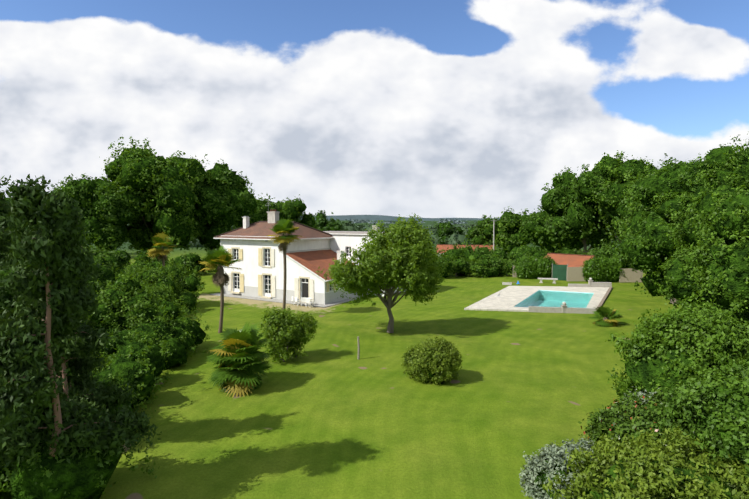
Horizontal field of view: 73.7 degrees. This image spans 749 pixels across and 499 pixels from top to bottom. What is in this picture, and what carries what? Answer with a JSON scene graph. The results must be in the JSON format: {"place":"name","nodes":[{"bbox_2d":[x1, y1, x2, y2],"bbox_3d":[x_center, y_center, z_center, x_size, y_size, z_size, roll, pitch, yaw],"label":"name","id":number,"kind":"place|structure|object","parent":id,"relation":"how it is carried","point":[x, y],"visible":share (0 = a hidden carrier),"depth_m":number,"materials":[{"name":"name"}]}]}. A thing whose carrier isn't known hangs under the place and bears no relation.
{"place":"outdoors","nodes":[
{"label":"outdoors","id":0,"kind":"place"},
{"bbox_2d":[0,220,683,498],"bbox_3d":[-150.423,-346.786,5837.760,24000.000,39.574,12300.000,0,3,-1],"label":"terrain","id":1,"kind":"structure","parent":0,"point":[331,416],"depth_m":23.35,"materials":[{"name":"green plant"}]},
{"bbox_2d":[0,186,16,269],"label":"cypress tree","id":2,"kind":"object","parent":1,"relation":"on","point":[4,236],"visible":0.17,"depth_m":45.21,"materials":[{"name":"green plant"}]},
{"bbox_2d":[0,265,20,315],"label":"border tree","id":3,"kind":"object","parent":1,"relation":"on","point":[5,295],"visible":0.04,"depth_m":27.48,"materials":[{"name":"green plant"}]},
{"bbox_2d":[4,194,30,237],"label":"oak tree","id":4,"kind":"object","parent":1,"relation":"on","point":[8,199],"visible":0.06,"depth_m":96.95,"materials":[{"name":"green plant"}]},
{"bbox_2d":[0,220,34,269],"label":"cypress tree","id":5,"kind":"object","parent":1,"relation":"on","point":[10,260],"visible":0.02,"depth_m":42.69,"materials":[{"name":"green plant"}]},
{"bbox_2d":[11,182,59,197],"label":"oak tree","id":6,"kind":"object","parent":1,"relation":"on","point":[52,191],"depth_m":107.14,"materials":[{"name":"green plant"}]},
{"bbox_2d":[11,259,136,410],"bbox_3d":[-11.408,3.961,18.701,3.931,8.954,3.830,0,3,-1],"label":"bush","id":7,"kind":"object","parent":1,"relation":"on","point":[86,340],"visible":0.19,"depth_m":18.64,"materials":[{"name":"green plant"}]},
{"bbox_2d":[0,369,159,498],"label":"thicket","id":8,"kind":"object","parent":1,"relation":"on","point":[89,477],"visible":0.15,"depth_m":14.60,"materials":[{"name":"green plant"}]},
{"bbox_2d":[0,174,161,477],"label":"cedar tree","id":9,"kind":"object","parent":1,"relation":"on","point":[55,262],"visible":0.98,"depth_m":14.19,"materials":[{"name":"green plant"}]},
{"bbox_2d":[76,264,116,322],"bbox_3d":[-21.526,3.282,37.168,5.692,6.299,6.225,0,3,-1],"label":"bush","id":10,"kind":"object","parent":1,"relation":"on","point":[108,275],"visible":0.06,"depth_m":38.34,"materials":[{"name":"green plant"}]},
{"bbox_2d":[84,253,112,288],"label":"border tree","id":11,"kind":"object","parent":1,"relation":"on","point":[101,265],"depth_m":41.97,"materials":[{"name":"green plant"}]},
{"bbox_2d":[54,173,147,251],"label":"oak tree","id":12,"kind":"object","parent":1,"relation":"on","point":[107,218],"visible":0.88,"depth_m":76.40,"materials":[{"name":"green plant"}]},
{"bbox_2d":[86,250,116,268],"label":"drive shrub","id":13,"kind":"object","parent":1,"relation":"on","point":[104,261],"visible":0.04,"depth_m":61.93,"materials":[{"name":"green plant"}]},
{"bbox_2d":[85,244,126,267],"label":"drive shrub","id":14,"kind":"object","parent":1,"relation":"on","point":[99,253],"visible":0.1,"depth_m":70.71,"materials":[{"name":"green plant"}]},
{"bbox_2d":[109,263,141,274],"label":"drive shrub","id":15,"kind":"object","parent":1,"relation":"on","point":[118,271],"visible":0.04,"depth_m":62.89,"materials":[{"name":"green plant"}]},
{"bbox_2d":[84,273,170,331],"bbox_3d":[-15.791,4.157,31.404,4.888,5.310,5.534,-2,4,-32],"label":"bush","id":16,"kind":"object","parent":1,"relation":"on","point":[125,301],"visible":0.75,"depth_m":30.35,"materials":[{"name":"green plant"}]},
{"bbox_2d":[81,248,177,271],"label":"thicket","id":17,"kind":"object","parent":1,"relation":"on","point":[127,257],"visible":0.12,"depth_m":71.22,"materials":[{"name":"green plant"}]},
{"bbox_2d":[59,307,212,412],"bbox_3d":[-14.086,5.664,28.267,8.662,4.558,13.883,0,3,-1],"label":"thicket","id":18,"kind":"object","parent":1,"relation":"on","point":[142,356],"visible":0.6,"depth_m":25.88,"materials":[{"name":"green plant"}]},
{"bbox_2d":[126,252,175,266],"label":"bush","id":19,"kind":"object","parent":1,"relation":"on","point":[142,259],"visible":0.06,"depth_m":72.33,"materials":[{"name":"green plant"}]},
{"bbox_2d":[101,134,211,253],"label":"oak tree","id":20,"kind":"object","parent":1,"relation":"on","point":[160,188],"visible":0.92,"depth_m":79.55,"materials":[{"name":"green plant"}]},
{"bbox_2d":[109,261,205,321],"bbox_3d":[-22.828,3.967,49.407,20.035,5.741,9.249,3,4,39],"label":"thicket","id":21,"kind":"object","parent":1,"relation":"on","point":[175,288],"visible":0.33,"depth_m":45.71,"materials":[{"name":"green plant"}]},
{"bbox_2d":[146,232,178,268],"bbox_3d":[-23.753,1.642,55.960,3.412,7.310,3.614,0,3,-1],"label":"palm tree","id":22,"kind":"object","parent":1,"relation":"on","point":[162,240],"visible":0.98,"depth_m":55.27,"materials":[{"name":"green plant"}]},
{"bbox_2d":[170,252,212,275],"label":"bush","id":23,"kind":"object","parent":1,"relation":"on","point":[190,261],"visible":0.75,"depth_m":76.97,"materials":[{"name":"green plant"}]},
{"bbox_2d":[198,243,241,332],"bbox_3d":[-11.611,2.934,37.799,3.288,6.839,3.121,0,3,-1],"label":"tall palm","id":24,"kind":"object","parent":1,"relation":"on","point":[220,259],"visible":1,"depth_m":37.43,"materials":[{"name":"green plant"}]},
{"bbox_2d":[185,154,258,250],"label":"oak tree","id":25,"kind":"object","parent":1,"relation":"on","point":[227,199],"visible":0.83,"depth_m":87.94,"materials":[{"name":"green plant"}]},
{"bbox_2d":[207,321,272,396],"bbox_3d":[-6.906,5.674,25.758,3.614,4.086,3.843,0,3,-1],"label":"bushy palm","id":26,"kind":"object","parent":1,"relation":"on","point":[239,357],"visible":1,"depth_m":24.96,"materials":[{"name":"green plant"}]},
{"bbox_2d":[234,193,284,227],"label":"oak tree","id":27,"kind":"object","parent":1,"relation":"on","point":[261,209],"visible":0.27,"depth_m":101.03,"materials":[{"name":"green plant"}]},
{"bbox_2d":[266,217,300,308],"bbox_3d":[-7.909,1.537,44.402,3.177,8.853,3.433,0,3,-1],"label":"tall palm","id":28,"kind":"object","parent":1,"relation":"on","point":[283,227],"visible":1,"depth_m":43.95,"materials":[{"name":"green plant"}]},
{"bbox_2d":[259,305,320,362],"bbox_3d":[-5.149,5.109,30.611,4.052,3.650,3.122,-3,5,-43],"label":"elder shrub","id":29,"kind":"object","parent":1,"relation":"on","point":[286,331],"visible":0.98,"depth_m":29.85,"materials":[{"name":"green plant"}]},
{"bbox_2d":[276,194,321,230],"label":"oak tree","id":30,"kind":"object","parent":1,"relation":"on","point":[289,209],"visible":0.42,"depth_m":106.98,"materials":[{"name":"green plant"}]},
{"bbox_2d":[301,297,307,305],"bbox_3d":[-6.992,5.193,49.878,0.500,0.900,0.500,1,3,10],"label":"garden chair","id":31,"kind":"object","parent":1,"relation":"on","point":[303,299],"visible":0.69,"depth_m":49.63,"materials":[{"name":"white plastic"}]},
{"bbox_2d":[210,200,402,307],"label":"house","id":32,"kind":"structure","parent":1,"relation":"on","point":[253,248],"depth_m":55.02,"materials":[{"name":"white paint"}]},
{"bbox_2d":[306,298,312,306],"bbox_3d":[-6.420,5.230,49.241,0.500,0.900,0.500,2,4,25],"label":"garden chair","id":33,"kind":"object","parent":1,"relation":"on","point":[308,300],"visible":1,"depth_m":49.08,"materials":[{"name":"white plastic"}]},
{"bbox_2d":[314,210,345,230],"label":"oak tree","id":34,"kind":"object","parent":1,"relation":"on","point":[325,224],"visible":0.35,"depth_m":136.93,"materials":[{"name":"green plant"}]},
{"bbox_2d":[92,219,616,247],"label":"distant forest","id":35,"kind":"object","parent":1,"relation":"on","point":[455,238],"visible":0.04,"depth_m":162.33,"materials":[{"name":"green plant"}]},
{"bbox_2d":[357,336,359,359],"bbox_3d":[-0.980,6.071,30.623,0.134,1.474,0.123,-1,4,-24],"label":"wooden post","id":36,"kind":"object","parent":1,"relation":"on","point":[358,357],"visible":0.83,"depth_m":30.59,"materials":[{"name":"grey wood"}]},
{"bbox_2d":[127,222,610,226],"bbox_3d":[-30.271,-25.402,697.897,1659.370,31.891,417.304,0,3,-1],"label":"distant forest","id":37,"kind":"object","parent":1,"relation":"on","point":[418,223],"depth_m":676.63,"materials":[{"name":"green plant"}]},
{"bbox_2d":[316,213,449,332],"bbox_3d":[0.702,1.800,37.808,10.030,9.082,7.180,0,3,-1],"label":"walnut tree","id":38,"kind":"object","parent":1,"relation":"on","point":[401,256],"visible":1,"depth_m":36.18,"materials":[{"name":"green plant"}]},
{"bbox_2d":[399,336,463,384],"bbox_3d":[3.098,5.941,26.679,3.463,2.825,2.913,1,3,18],"label":"round shrub","id":39,"kind":"object","parent":1,"relation":"on","point":[437,360],"visible":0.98,"depth_m":26.00,"materials":[{"name":"green plant"}]},
{"bbox_2d":[433,255,456,277],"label":"shrub","id":40,"kind":"object","parent":1,"relation":"on","point":[449,267],"visible":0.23,"depth_m":73.04,"materials":[{"name":"green plant"}]},
{"bbox_2d":[434,219,464,243],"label":"tree","id":41,"kind":"object","parent":1,"relation":"on","point":[446,232],"visible":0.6,"depth_m":168.19,"materials":[{"name":"green plant"}]},
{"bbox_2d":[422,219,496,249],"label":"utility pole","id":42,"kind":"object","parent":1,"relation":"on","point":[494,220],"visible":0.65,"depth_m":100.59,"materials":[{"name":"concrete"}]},
{"bbox_2d":[448,257,471,276],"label":"shrub","id":43,"kind":"object","parent":1,"relation":"on","point":[460,269],"visible":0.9,"depth_m":75.13,"materials":[{"name":"green plant"}]},
{"bbox_2d":[315,217,607,223],"bbox_3d":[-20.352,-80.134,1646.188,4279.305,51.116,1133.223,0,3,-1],"label":"hills","id":44,"kind":"structure","parent":1,"relation":"on","point":[393,222],"depth_m":1474.80,"materials":[{"name":"green plant"}]},
{"bbox_2d":[436,244,494,256],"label":"neighbour house","id":45,"kind":"structure","parent":1,"relation":"on","point":[444,246],"depth_m":118.15,"materials":[{"name":"orange tile"}]},
{"bbox_2d":[465,255,476,275],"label":"palm","id":46,"kind":"object","parent":1,"relation":"on","point":[471,257],"visible":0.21,"depth_m":76.73,"materials":[{"name":"green plant"}]},
{"bbox_2d":[465,259,491,277],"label":"shrub","id":47,"kind":"object","parent":1,"relation":"on","point":[480,269],"visible":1,"depth_m":74.60,"materials":[{"name":"green plant"}]},
{"bbox_2d":[461,215,500,247],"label":"tree","id":48,"kind":"object","parent":1,"relation":"on","point":[481,234],"visible":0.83,"depth_m":123.69,"materials":[{"name":"green plant"}]},
{"bbox_2d":[488,253,505,276],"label":"shrub","id":49,"kind":"object","parent":1,"relation":"on","point":[496,267],"visible":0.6,"depth_m":75.73,"materials":[{"name":"green plant"}]},
{"bbox_2d":[502,282,511,284],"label":"stone trough","id":50,"kind":"object","parent":1,"relation":"on","point":[506,283],"visible":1,"depth_m":66.31,"materials":[{"name":"grey stone"}]},
{"bbox_2d":[501,259,516,276],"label":"shrub","id":51,"kind":"object","parent":1,"relation":"on","point":[508,266],"visible":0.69,"depth_m":75.79,"materials":[{"name":"green plant"}]},
{"bbox_2d":[492,206,528,252],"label":"tree","id":52,"kind":"object","parent":1,"relation":"on","point":[508,233],"visible":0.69,"depth_m":115.17,"materials":[{"name":"green plant"}]},
{"bbox_2d":[428,239,634,267],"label":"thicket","id":53,"kind":"object","parent":1,"relation":"on","point":[485,253],"visible":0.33,"depth_m":92.33,"materials":[{"name":"green plant"}]},
{"bbox_2d":[513,254,557,278],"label":"laurel hedge","id":54,"kind":"object","parent":1,"relation":"on","point":[529,267],"visible":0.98,"depth_m":72.91,"materials":[{"name":"green plant"}]},
{"bbox_2d":[464,286,608,311],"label":"pool deck","id":55,"kind":"structure","parent":1,"relation":"on","point":[508,298],"depth_m":54.61,"materials":[{"name":"stone"}]},
{"bbox_2d":[514,205,561,252],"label":"tree","id":56,"kind":"object","parent":1,"relation":"on","point":[531,230],"visible":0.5,"depth_m":106.06,"materials":[{"name":"green plant"}]},
{"bbox_2d":[538,278,557,283],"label":"stone bench","id":57,"kind":"object","parent":1,"relation":"on","point":[553,279],"visible":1,"depth_m":68.05,"materials":[{"name":"white stone"}]},
{"bbox_2d":[514,290,592,307],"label":"pool water","id":58,"kind":"structure","parent":1,"relation":"on","point":[551,305],"depth_m":58.19,"materials":[{"name":"teal liquid"}]},
{"bbox_2d":[516,290,593,307],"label":"swimming pool","id":59,"kind":"structure","parent":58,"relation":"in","point":[560,295],"depth_m":54.36,"materials":[{"name":"teal liquid"}]},
{"bbox_2d":[519,436,595,498],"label":"silver shrub","id":60,"kind":"object","parent":1,"relation":"on","point":[547,462],"visible":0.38,"depth_m":13.43,"materials":[{"name":"grey plant"}]},
{"bbox_2d":[552,263,567,280],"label":"door","id":61,"kind":"structure","parent":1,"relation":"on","point":[559,272],"depth_m":71.37,"materials":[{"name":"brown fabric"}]},
{"bbox_2d":[528,278,611,313],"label":"pool garden walls","id":62,"kind":"structure","parent":1,"relation":"on","point":[563,308],"depth_m":46.45,"materials":[{"name":"stone"}]},
{"bbox_2d":[547,253,595,266],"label":"roof","id":63,"kind":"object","parent":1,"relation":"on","point":[573,260],"visible":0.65,"depth_m":83.59,"materials":[{"name":"tile"}]},
{"bbox_2d":[513,266,642,281],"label":"wall","id":64,"kind":"structure","parent":1,"relation":"on","point":[576,274],"depth_m":69.01,"materials":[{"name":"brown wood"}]},
{"bbox_2d":[538,164,618,254],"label":"tree","id":65,"kind":"object","parent":1,"relation":"on","point":[573,222],"visible":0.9,"depth_m":98.06,"materials":[{"name":"green plant"}]},
{"bbox_2d":[580,256,625,282],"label":"laurel hedge","id":66,"kind":"object","parent":1,"relation":"on","point":[603,270],"visible":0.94,"depth_m":69.00,"materials":[{"name":"green plant"}]},
{"bbox_2d":[588,305,622,327],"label":"small palm","id":67,"kind":"object","parent":1,"relation":"on","point":[607,313],"visible":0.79,"depth_m":40.76,"materials":[{"name":"green plant"}]},
{"bbox_2d":[584,150,657,243],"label":"tree","id":68,"kind":"object","parent":1,"relation":"on","point":[618,170],"visible":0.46,"depth_m":92.15,"materials":[{"name":"green plant"}]},
{"bbox_2d":[622,386,661,403],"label":"silver shrub","id":69,"kind":"object","parent":1,"relation":"on","point":[640,394],"visible":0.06,"depth_m":16.83,"materials":[{"name":"grey plant"}]},
{"bbox_2d":[578,385,706,452],"bbox_3d":[8.774,5.950,14.573,5.318,3.588,4.650,0,3,-1],"label":"photinia shrub","id":70,"kind":"object","parent":1,"relation":"on","point":[621,419],"visible":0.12,"depth_m":14.62,"materials":[{"name":"green plant"}]},
{"bbox_2d":[540,426,748,498],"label":"yellow green shrub","id":71,"kind":"object","parent":1,"relation":"on","point":[642,466],"visible":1,"depth_m":11.68,"materials":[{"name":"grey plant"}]},
{"bbox_2d":[612,157,689,246],"bbox_3d":[36.413,-3.266,62.805,11.242,16.465,12.307,0,3,-1],"label":"tree","id":72,"kind":"object","parent":1,"relation":"on","point":[622,209],"visible":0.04,"depth_m":63.34,"materials":[{"name":"green plant"}]},
{"bbox_2d":[612,153,707,303],"bbox_3d":[25.225,-0.481,38.773,10.199,13.721,12.278,-3,4,-42],"label":"tree","id":73,"kind":"object","parent":1,"relation":"on","point":[648,249],"visible":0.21,"depth_m":38.20,"materials":[{"name":"green plant"}]},
{"bbox_2d":[615,158,705,303],"bbox_3d":[30.613,-2.006,50.878,11.376,15.214,12.202,0,3,-1],"label":"tree","id":74,"kind":"object","parent":1,"relation":"on","point":[637,215],"visible":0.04,"depth_m":50.92,"materials":[{"name":"green plant"}]},
{"bbox_2d":[605,293,748,401],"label":"hazel shrub","id":75,"kind":"object","parent":1,"relation":"on","point":[665,347],"visible":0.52,"depth_m":16.80,"materials":[{"name":"green plant"}]},
{"bbox_2d":[651,173,748,334],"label":"tree","id":76,"kind":"object","parent":1,"relation":"on","point":[714,268],"visible":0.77,"depth_m":20.14,"materials":[{"name":"green plant"}]},
{"bbox_2d":[652,139,748,304],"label":"tree","id":77,"kind":"object","parent":1,"relation":"on","point":[721,163],"visible":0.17,"depth_m":29.47,"materials":[{"name":"green plant"}]},
{"bbox_2d":[653,356,748,476],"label":"green shrub","id":78,"kind":"object","parent":1,"relation":"on","point":[719,407],"visible":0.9,"depth_m":12.64,"materials":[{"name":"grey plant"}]},
{"bbox_2d":[731,136,743,152],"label":"tree","id":79,"kind":"object","parent":1,"relation":"on","point":[734,140],"depth_m":38.28,"materials":[{"name":"green plant"}]},
{"bbox_2d":[0,0,748,217],"label":"sky","id":80,"kind":"structure","parent":0,"point":[424,108],"materials":[{"name":"white"}]},
{"bbox_2d":[300,215,499,220],"bbox_3d":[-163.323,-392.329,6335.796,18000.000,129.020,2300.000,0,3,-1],"label":"hills","id":81,"kind":"structure","parent":0,"point":[370,217],"depth_m":5218.48,"materials":[{"name":"green plant"}]}
]}

